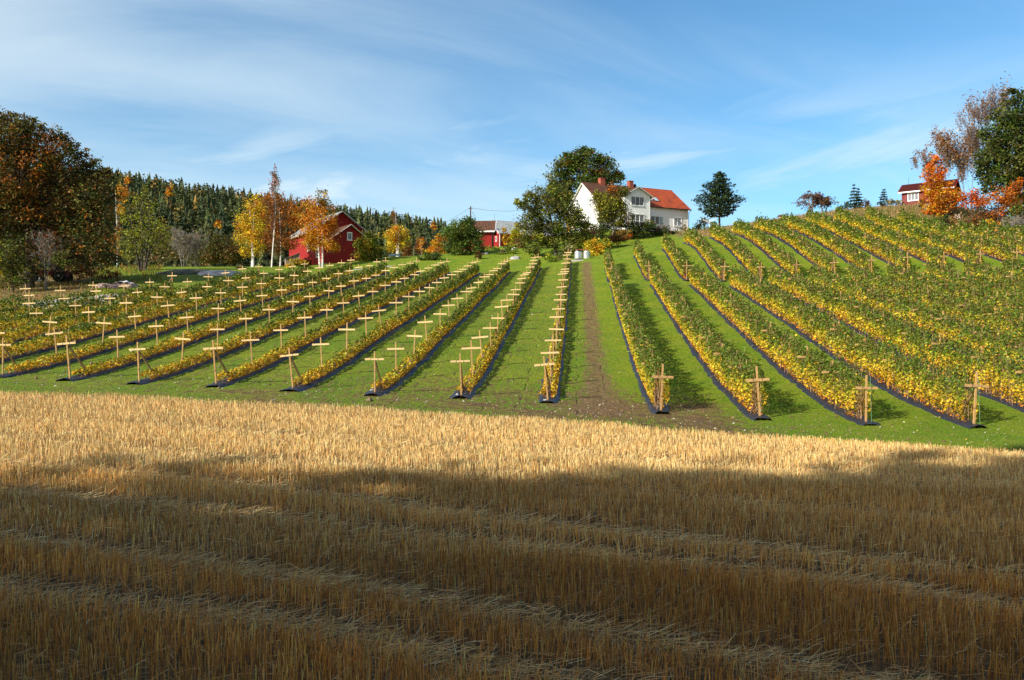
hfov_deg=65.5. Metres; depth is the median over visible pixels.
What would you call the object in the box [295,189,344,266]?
birch tree
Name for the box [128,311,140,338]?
trellis post
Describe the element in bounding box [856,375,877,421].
trellis post
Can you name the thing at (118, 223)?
birch tree
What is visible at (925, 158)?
aspen tree
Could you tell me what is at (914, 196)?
window
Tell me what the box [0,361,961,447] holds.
soil clods
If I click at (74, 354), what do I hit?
trellis post
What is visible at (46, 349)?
mulch sheet
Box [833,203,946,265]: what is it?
raspberry row
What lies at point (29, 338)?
mulch sheet
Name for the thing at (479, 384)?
mulch sheet
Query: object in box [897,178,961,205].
cabin
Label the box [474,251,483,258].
brown bush
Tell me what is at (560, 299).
trellis post
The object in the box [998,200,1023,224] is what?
undergrowth bush
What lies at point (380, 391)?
mulch sheet
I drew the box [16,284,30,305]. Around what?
trellis post
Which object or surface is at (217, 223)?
autumn tree
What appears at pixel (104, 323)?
trellis post
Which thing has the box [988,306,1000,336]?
trellis post
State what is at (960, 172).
aspen tree
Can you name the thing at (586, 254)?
steel tank
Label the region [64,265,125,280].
orange bush
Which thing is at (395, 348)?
trellis post
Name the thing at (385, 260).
trellis posts
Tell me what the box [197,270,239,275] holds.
bare rock
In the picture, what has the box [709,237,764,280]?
mulch sheet
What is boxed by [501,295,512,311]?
trellis post
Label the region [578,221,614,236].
dark thicket
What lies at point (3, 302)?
raspberry row
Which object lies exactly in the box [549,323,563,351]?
trellis post
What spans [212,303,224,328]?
trellis post
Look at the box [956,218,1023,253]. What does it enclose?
raspberry row
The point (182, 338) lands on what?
trellis post
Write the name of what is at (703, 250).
raspberry row
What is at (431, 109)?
sky
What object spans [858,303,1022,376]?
mulch sheet
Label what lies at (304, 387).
mulch sheet
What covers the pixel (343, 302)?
trellis post
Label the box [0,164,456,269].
forest
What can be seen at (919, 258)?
mulch sheet
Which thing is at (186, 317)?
trellis post
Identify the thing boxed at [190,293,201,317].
trellis post
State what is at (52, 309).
raspberry row
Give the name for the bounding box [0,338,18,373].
trellis post
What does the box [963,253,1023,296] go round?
raspberry row
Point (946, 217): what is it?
spruce tree
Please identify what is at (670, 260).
mulch sheet
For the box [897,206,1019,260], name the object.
raspberry row
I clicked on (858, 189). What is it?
spruce tree
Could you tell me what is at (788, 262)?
raspberry row
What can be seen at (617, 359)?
fallen leaves
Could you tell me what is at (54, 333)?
trellis post
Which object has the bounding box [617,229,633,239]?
orange bush
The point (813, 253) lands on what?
raspberry row
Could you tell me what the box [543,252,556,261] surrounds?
lime bush
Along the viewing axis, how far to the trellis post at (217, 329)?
43.07 m
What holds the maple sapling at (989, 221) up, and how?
on the raspberry field at (521, 363)
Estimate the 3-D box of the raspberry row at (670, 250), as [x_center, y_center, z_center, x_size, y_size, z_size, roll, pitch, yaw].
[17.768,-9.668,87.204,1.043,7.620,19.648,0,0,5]
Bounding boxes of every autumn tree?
[116,186,130,205]
[116,203,124,226]
[123,175,131,186]
[165,184,174,202]
[213,219,222,235]
[289,204,306,230]
[300,198,306,216]
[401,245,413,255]
[414,236,428,255]
[431,222,437,240]
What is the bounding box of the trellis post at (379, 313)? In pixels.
[372,305,385,329]
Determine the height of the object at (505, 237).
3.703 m
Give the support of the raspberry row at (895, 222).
on the raspberry field at (521, 363)
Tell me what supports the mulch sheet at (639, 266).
on the raspberry field at (521, 363)
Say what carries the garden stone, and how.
on the raspberry field at (521, 363)
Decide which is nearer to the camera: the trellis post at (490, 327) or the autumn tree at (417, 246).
the trellis post at (490, 327)
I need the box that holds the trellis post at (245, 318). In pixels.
[239,313,251,335]
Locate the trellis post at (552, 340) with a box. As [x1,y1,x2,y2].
[545,334,560,361]
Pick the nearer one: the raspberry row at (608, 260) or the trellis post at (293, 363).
the trellis post at (293, 363)
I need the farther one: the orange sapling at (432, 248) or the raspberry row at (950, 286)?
the orange sapling at (432, 248)
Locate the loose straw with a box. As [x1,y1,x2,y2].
[0,407,1023,679]
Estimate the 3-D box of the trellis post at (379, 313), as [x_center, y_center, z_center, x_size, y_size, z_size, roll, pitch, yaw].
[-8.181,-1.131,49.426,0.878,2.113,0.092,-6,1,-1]
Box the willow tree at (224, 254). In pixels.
[193,229,249,266]
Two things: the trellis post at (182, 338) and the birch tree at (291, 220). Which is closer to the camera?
the trellis post at (182, 338)
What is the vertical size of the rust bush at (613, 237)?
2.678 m
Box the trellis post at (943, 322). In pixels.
[935,311,946,340]
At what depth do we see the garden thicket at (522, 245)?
121.76 m
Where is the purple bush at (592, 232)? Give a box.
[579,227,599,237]
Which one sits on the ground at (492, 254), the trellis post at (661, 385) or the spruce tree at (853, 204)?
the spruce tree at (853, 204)
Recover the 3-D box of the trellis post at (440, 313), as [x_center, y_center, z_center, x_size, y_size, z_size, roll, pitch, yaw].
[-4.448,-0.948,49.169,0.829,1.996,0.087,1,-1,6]
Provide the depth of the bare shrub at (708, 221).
141.58 m
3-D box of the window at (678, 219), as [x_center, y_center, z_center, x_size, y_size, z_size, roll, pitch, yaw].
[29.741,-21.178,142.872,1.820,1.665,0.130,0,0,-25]
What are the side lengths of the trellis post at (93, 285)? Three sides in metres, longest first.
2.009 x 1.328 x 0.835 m
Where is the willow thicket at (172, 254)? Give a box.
[144,223,201,266]
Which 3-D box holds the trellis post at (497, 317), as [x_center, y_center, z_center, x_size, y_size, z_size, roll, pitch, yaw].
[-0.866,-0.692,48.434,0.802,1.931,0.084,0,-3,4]
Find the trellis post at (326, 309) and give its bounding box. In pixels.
[320,304,332,327]
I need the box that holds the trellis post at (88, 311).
[82,306,94,335]
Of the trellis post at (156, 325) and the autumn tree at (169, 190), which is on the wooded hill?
the autumn tree at (169, 190)
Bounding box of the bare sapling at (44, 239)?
[28,227,67,289]
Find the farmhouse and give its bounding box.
[571,177,691,232]
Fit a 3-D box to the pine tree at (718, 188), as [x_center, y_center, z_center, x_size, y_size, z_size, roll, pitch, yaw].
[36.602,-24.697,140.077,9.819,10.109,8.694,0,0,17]
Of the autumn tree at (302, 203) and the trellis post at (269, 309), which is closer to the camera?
the trellis post at (269, 309)
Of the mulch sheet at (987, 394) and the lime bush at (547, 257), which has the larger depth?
the lime bush at (547, 257)
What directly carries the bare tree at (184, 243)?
on the ground at (492, 254)
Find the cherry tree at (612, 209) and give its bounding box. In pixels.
[589,182,636,233]
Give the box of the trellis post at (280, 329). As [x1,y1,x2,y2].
[273,324,287,347]
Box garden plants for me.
[485,243,518,253]
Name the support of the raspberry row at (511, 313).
on the raspberry field at (521, 363)
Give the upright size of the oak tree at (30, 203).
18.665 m
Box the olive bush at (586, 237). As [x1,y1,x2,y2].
[567,231,606,251]
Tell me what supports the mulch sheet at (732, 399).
on the raspberry field at (521, 363)
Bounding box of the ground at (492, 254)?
[280,205,999,266]
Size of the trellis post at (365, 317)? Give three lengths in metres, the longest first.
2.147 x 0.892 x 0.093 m
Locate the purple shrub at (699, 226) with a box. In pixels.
[694,217,705,229]
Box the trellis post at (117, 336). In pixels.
[109,330,124,360]
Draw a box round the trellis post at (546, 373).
[534,356,554,401]
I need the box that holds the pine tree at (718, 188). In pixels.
[691,171,746,225]
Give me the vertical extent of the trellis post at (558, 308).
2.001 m
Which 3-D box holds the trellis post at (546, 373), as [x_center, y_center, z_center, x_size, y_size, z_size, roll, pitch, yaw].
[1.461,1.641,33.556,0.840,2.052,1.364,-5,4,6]
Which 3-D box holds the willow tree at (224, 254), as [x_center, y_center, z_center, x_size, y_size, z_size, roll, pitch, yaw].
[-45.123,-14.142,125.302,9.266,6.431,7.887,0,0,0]
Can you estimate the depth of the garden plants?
115.89 m
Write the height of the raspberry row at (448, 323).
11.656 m
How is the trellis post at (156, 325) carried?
on the raspberry field at (521, 363)
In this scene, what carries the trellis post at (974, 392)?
on the raspberry field at (521, 363)
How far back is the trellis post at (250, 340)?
38.71 m
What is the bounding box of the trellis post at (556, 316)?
[550,311,563,337]
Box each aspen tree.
[910,144,942,179]
[929,125,961,179]
[949,126,981,201]
[951,71,1019,207]
[952,144,977,191]
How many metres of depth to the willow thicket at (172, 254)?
139.07 m
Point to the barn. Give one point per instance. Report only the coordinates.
(350, 228)
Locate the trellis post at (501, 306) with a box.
[495,301,508,323]
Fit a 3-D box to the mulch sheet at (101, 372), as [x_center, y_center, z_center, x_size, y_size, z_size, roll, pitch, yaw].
[-17.674,-3.158,65.886,1.215,10.106,60.346,0,0,5]
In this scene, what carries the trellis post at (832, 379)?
on the raspberry field at (521, 363)
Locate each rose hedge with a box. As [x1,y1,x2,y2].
[608,219,655,237]
[644,223,680,235]
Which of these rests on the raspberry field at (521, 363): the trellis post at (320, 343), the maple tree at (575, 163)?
the trellis post at (320, 343)
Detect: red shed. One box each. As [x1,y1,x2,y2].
[460,221,496,249]
[491,214,550,246]
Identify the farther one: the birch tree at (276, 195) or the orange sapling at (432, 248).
the orange sapling at (432, 248)
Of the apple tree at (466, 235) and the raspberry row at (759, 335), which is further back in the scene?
the apple tree at (466, 235)
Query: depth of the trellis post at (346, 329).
41.97 m
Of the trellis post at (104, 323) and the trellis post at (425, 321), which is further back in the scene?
the trellis post at (425, 321)
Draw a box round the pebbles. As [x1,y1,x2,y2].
[5,311,1020,449]
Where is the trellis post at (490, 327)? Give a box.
[483,322,497,345]
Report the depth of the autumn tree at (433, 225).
429.85 m
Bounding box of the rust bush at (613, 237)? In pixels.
[603,230,630,247]
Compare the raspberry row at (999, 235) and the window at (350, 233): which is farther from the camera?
the window at (350, 233)
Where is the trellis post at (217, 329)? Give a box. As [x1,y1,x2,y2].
[210,323,224,352]
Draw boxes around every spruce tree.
[848,184,860,208]
[855,187,863,208]
[877,189,889,206]
[941,214,953,224]
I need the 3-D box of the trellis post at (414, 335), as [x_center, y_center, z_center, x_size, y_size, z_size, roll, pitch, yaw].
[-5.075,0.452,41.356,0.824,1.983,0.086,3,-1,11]
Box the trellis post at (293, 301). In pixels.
[287,297,298,314]
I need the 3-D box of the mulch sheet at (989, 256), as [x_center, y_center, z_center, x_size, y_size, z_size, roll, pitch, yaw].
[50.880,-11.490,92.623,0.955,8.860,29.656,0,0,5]
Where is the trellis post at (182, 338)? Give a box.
[175,332,190,363]
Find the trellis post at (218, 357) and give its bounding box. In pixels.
[203,340,231,385]
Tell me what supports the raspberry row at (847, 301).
on the raspberry field at (521, 363)
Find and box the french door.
[631,214,644,225]
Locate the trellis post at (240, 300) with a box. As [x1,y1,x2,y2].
[234,296,245,320]
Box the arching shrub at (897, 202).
[885,198,903,205]
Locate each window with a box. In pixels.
[347,232,352,240]
[586,196,591,207]
[631,195,643,206]
[650,215,663,225]
[674,217,681,226]
[907,192,918,201]
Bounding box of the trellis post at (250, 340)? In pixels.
[241,333,258,368]
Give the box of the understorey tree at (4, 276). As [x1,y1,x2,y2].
[0,236,81,291]
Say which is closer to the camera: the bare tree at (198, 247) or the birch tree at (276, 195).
the birch tree at (276, 195)
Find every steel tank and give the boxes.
[574,251,581,259]
[583,251,589,258]
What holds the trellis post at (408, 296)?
on the raspberry field at (521, 363)
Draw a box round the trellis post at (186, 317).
[180,312,193,338]
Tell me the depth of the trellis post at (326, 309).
50.20 m
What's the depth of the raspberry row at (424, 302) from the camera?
51.02 m
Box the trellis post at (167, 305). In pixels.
[161,300,174,326]
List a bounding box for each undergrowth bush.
[924,215,949,222]
[940,203,1001,229]
[964,205,1012,224]
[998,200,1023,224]
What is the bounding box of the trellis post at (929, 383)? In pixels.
[919,364,939,404]
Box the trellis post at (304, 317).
[297,312,311,342]
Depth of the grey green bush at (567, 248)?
107.12 m
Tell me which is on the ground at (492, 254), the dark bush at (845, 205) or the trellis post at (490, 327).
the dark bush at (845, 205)
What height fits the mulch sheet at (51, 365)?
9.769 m
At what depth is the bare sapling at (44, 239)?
78.39 m
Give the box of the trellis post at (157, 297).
[151,292,162,316]
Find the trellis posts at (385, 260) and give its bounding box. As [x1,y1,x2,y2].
[382,209,1022,262]
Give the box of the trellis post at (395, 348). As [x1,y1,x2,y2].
[387,342,403,373]
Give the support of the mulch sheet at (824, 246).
on the raspberry field at (521, 363)
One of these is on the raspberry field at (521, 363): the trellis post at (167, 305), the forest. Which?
the trellis post at (167, 305)
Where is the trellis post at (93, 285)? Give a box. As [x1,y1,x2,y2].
[87,281,97,297]
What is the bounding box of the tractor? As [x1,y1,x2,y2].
[35,263,72,282]
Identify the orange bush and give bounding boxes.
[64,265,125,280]
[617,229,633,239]
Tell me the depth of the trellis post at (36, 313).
50.15 m
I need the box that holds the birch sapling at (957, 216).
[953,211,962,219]
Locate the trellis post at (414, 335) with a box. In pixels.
[407,330,421,360]
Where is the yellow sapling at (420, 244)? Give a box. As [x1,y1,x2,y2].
[418,238,425,253]
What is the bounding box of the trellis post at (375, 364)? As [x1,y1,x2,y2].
[365,351,383,394]
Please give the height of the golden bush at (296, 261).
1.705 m
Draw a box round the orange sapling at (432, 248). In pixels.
[425,233,448,254]
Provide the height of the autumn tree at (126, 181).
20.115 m
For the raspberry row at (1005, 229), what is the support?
on the raspberry field at (521, 363)
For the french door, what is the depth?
138.30 m
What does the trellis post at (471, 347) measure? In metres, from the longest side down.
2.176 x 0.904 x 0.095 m
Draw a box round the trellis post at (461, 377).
[450,353,469,397]
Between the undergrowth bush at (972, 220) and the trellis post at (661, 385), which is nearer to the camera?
the trellis post at (661, 385)
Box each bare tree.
[166,227,202,266]
[181,230,209,266]
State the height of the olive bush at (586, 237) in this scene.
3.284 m
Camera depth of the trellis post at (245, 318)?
46.84 m
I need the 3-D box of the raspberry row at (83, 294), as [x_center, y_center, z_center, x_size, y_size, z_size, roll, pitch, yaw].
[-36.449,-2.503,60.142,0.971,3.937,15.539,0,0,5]
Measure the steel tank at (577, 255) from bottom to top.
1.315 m
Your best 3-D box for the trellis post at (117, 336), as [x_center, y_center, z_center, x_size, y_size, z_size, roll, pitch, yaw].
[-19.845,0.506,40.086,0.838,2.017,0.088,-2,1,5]
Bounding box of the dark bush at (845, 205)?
[837,201,850,208]
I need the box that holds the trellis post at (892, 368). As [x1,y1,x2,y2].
[883,350,899,388]
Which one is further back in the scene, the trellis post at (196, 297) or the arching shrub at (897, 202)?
the arching shrub at (897, 202)
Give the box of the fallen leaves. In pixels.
[21,245,1017,444]
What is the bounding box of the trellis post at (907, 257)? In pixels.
[903,252,911,270]
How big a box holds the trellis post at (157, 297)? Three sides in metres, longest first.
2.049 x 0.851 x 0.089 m
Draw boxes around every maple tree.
[115,185,174,270]
[542,145,626,206]
[917,154,965,216]
[974,176,1023,222]
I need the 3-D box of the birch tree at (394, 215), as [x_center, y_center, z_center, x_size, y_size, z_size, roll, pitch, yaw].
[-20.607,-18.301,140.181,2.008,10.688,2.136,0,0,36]
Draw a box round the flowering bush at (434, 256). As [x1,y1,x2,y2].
[415,251,442,259]
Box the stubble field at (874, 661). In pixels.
[0,395,1023,679]
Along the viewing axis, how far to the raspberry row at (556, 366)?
46.08 m
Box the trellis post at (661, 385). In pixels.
[652,364,672,412]
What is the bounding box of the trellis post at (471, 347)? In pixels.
[461,340,480,378]
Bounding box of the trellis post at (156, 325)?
[148,320,163,349]
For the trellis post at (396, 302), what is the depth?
53.36 m
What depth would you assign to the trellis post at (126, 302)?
53.67 m
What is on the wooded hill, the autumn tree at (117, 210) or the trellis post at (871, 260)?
the autumn tree at (117, 210)
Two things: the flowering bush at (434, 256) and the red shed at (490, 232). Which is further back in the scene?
the red shed at (490, 232)
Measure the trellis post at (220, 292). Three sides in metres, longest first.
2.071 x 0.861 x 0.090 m
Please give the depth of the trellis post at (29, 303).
54.83 m
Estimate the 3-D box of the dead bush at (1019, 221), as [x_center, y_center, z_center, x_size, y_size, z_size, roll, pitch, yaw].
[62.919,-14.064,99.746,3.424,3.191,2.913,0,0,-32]
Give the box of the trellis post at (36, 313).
[29,308,42,334]
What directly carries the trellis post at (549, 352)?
on the raspberry field at (521, 363)
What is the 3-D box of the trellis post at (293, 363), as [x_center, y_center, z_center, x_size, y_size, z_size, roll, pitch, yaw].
[-9.415,1.322,34.717,0.812,1.983,1.318,-6,-1,4]
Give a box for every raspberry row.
[0,265,260,342]
[0,265,306,359]
[0,279,173,330]
[0,287,95,318]
[0,290,27,309]
[4,263,353,372]
[71,261,387,375]
[140,262,418,378]
[217,262,449,380]
[291,262,479,385]
[371,260,510,388]
[454,254,540,392]
[540,253,571,396]
[604,242,613,277]
[609,262,670,408]
[633,238,651,277]
[649,259,768,414]
[660,226,689,278]
[684,223,727,279]
[689,256,874,418]
[709,221,764,277]
[728,262,980,421]
[732,218,800,274]
[754,211,837,271]
[767,258,1023,406]
[780,212,873,272]
[805,208,910,269]
[806,259,1023,370]
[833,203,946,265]
[847,257,1023,344]
[865,204,983,263]
[885,257,1023,325]
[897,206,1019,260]
[924,250,1023,308]
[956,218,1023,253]
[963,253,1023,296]
[977,219,1023,240]
[999,221,1023,232]
[1001,255,1023,280]
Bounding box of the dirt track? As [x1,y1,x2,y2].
[563,260,642,429]
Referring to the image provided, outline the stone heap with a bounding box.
[108,282,138,287]
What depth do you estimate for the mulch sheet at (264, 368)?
44.65 m
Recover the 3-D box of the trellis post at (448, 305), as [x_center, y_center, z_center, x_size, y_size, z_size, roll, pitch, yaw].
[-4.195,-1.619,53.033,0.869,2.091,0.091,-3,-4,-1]
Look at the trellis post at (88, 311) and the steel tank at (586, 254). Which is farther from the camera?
the steel tank at (586, 254)
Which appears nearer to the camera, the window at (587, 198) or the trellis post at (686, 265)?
the trellis post at (686, 265)
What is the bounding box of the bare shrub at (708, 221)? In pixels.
[699,217,716,224]
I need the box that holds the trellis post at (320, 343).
[312,337,328,368]
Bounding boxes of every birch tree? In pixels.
[110,182,126,266]
[231,192,270,266]
[252,191,305,265]
[262,163,286,266]
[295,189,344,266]
[382,224,413,256]
[388,208,397,256]
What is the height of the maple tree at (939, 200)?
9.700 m
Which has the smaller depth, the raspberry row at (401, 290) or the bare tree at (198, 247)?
the raspberry row at (401, 290)
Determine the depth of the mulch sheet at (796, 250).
92.76 m
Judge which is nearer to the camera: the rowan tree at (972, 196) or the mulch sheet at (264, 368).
the mulch sheet at (264, 368)
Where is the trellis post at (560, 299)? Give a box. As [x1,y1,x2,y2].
[554,295,566,314]
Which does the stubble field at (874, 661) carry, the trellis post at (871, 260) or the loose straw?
the loose straw
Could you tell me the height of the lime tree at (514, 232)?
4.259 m
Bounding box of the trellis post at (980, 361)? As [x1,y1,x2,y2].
[971,346,986,388]
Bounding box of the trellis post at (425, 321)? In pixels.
[417,316,432,341]
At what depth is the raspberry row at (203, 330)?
54.28 m
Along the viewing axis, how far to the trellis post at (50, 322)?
45.72 m
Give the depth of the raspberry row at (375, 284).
52.94 m
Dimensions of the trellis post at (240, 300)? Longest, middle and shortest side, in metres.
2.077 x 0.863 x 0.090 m
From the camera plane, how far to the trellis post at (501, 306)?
52.14 m
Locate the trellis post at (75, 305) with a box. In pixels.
[69,301,81,324]
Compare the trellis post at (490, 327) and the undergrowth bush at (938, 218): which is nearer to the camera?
the trellis post at (490, 327)
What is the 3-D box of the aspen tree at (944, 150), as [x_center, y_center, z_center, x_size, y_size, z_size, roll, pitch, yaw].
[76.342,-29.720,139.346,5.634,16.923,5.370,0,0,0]
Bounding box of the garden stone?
[510,256,520,259]
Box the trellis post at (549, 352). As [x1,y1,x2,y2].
[541,345,558,382]
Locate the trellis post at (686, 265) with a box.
[682,260,690,280]
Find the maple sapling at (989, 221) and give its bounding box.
[985,218,1001,227]
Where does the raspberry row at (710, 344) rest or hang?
on the raspberry field at (521, 363)
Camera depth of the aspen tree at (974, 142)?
134.60 m
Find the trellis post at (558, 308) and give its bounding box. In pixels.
[552,304,564,325]
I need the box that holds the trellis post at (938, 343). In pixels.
[932,334,941,358]
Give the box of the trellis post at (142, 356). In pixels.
[129,342,156,381]
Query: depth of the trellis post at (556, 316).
48.51 m
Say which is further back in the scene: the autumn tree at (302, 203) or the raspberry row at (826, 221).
the autumn tree at (302, 203)
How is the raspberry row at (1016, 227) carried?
on the raspberry field at (521, 363)
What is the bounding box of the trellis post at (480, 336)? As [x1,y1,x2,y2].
[472,330,487,358]
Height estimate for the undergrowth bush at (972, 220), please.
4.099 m
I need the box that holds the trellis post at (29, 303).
[23,298,34,318]
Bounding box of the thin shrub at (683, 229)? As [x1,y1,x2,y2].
[679,222,687,233]
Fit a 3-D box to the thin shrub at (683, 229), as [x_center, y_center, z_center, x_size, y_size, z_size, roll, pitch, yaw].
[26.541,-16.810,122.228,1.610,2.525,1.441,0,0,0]
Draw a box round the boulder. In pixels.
[95,283,110,287]
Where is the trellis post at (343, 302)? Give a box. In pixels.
[337,298,348,320]
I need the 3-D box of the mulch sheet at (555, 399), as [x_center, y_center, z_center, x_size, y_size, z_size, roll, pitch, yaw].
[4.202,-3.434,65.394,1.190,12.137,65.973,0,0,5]
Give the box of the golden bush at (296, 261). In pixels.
[282,258,312,268]
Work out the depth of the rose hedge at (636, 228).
126.93 m
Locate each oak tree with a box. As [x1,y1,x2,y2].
[0,108,124,287]
[970,87,1023,217]
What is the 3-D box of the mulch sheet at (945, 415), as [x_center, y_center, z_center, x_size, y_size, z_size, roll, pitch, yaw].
[18.350,-0.942,50.556,1.031,8.183,45.435,0,0,5]
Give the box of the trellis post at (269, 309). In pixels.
[262,304,275,324]
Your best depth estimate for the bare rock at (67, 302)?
66.45 m
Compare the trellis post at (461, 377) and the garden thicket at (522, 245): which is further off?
the garden thicket at (522, 245)
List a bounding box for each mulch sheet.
[0,273,354,377]
[0,277,304,362]
[0,282,252,344]
[56,272,389,380]
[127,272,419,384]
[207,272,450,387]
[279,273,480,391]
[364,272,510,395]
[449,268,541,398]
[539,263,571,403]
[610,285,669,413]
[633,255,648,280]
[650,284,769,420]
[661,249,688,280]
[683,242,725,281]
[689,285,879,425]
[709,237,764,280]
[729,285,986,428]
[732,234,789,274]
[761,231,822,269]
[779,289,1023,412]
[790,229,862,270]
[811,225,910,271]
[839,221,941,266]
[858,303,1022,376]
[866,219,981,267]
[918,231,1017,266]
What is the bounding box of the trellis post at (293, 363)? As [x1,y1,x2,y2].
[280,348,302,390]
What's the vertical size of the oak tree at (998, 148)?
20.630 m
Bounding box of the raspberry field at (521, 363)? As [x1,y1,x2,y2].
[0,218,1023,451]
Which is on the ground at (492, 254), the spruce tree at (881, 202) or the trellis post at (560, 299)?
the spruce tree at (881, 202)
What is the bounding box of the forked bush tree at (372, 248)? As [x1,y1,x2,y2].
[351,230,391,261]
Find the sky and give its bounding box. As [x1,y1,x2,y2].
[0,0,1023,228]
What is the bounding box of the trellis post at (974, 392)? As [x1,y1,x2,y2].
[957,371,988,426]
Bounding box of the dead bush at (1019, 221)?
[1000,215,1023,231]
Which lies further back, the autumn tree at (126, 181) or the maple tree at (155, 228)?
the autumn tree at (126, 181)
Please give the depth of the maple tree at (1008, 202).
107.53 m
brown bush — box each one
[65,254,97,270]
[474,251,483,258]
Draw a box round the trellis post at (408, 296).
[402,292,414,310]
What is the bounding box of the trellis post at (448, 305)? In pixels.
[442,300,454,316]
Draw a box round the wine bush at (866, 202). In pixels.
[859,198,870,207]
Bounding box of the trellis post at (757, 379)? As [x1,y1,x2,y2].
[746,366,769,418]
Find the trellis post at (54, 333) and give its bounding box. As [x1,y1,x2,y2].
[45,327,62,357]
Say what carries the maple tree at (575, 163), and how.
on the ground at (492, 254)
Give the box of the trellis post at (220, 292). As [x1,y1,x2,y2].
[215,288,225,305]
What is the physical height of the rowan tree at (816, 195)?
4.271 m
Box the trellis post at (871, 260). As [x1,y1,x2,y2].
[867,255,875,271]
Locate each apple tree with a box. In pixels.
[437,213,491,255]
[512,182,593,255]
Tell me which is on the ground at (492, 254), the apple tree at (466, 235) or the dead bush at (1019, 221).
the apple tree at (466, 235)
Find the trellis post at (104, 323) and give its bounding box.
[96,317,111,344]
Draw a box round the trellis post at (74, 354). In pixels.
[57,335,89,377]
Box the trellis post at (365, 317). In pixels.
[358,312,372,335]
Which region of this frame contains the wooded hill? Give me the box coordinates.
[5,209,399,266]
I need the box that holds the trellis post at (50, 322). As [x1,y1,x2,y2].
[42,316,56,347]
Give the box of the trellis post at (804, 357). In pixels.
[797,346,811,386]
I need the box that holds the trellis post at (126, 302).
[120,297,132,324]
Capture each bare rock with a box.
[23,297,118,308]
[155,269,208,274]
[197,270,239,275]
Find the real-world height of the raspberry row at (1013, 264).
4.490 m
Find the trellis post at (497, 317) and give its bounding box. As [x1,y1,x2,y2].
[491,313,503,339]
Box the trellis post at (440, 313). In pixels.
[433,308,446,332]
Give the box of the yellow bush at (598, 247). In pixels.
[581,237,612,255]
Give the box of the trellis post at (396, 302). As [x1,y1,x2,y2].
[389,297,402,324]
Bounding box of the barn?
[289,211,375,265]
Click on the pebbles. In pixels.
(496, 405)
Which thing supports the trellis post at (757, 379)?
on the raspberry field at (521, 363)
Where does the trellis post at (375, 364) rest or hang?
on the raspberry field at (521, 363)
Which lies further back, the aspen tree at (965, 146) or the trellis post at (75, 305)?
the aspen tree at (965, 146)
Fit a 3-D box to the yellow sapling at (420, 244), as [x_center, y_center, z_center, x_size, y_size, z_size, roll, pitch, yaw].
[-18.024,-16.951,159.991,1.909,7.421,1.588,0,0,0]
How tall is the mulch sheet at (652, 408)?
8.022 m
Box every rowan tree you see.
[791,190,828,212]
[810,195,838,211]
[954,187,991,218]
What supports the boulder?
on the raspberry field at (521, 363)
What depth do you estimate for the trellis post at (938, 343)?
38.94 m
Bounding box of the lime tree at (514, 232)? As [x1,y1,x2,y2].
[508,222,524,243]
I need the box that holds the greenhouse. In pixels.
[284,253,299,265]
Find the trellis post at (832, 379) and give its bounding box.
[822,361,843,403]
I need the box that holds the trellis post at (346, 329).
[338,323,354,356]
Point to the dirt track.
(593, 368)
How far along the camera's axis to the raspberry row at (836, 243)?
89.49 m
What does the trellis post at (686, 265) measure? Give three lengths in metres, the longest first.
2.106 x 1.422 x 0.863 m
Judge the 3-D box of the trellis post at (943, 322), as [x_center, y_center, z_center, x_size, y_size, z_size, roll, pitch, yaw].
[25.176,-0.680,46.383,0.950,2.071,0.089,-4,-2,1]
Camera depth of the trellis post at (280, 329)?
42.53 m
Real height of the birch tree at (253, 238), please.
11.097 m
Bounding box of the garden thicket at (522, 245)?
[503,230,532,248]
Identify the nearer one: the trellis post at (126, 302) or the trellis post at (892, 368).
the trellis post at (892, 368)
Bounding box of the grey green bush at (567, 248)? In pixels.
[552,242,575,259]
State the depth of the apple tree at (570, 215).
111.44 m
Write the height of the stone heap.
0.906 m
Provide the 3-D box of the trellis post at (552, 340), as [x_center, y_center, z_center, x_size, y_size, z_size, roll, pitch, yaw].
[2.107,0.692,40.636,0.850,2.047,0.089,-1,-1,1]
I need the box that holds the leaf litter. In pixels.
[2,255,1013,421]
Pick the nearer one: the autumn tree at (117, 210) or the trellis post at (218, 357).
the trellis post at (218, 357)
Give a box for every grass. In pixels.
[0,202,1022,302]
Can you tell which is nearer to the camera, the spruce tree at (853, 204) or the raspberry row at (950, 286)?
the raspberry row at (950, 286)
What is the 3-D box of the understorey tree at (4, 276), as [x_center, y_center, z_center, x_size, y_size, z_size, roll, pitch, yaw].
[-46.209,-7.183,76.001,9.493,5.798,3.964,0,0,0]

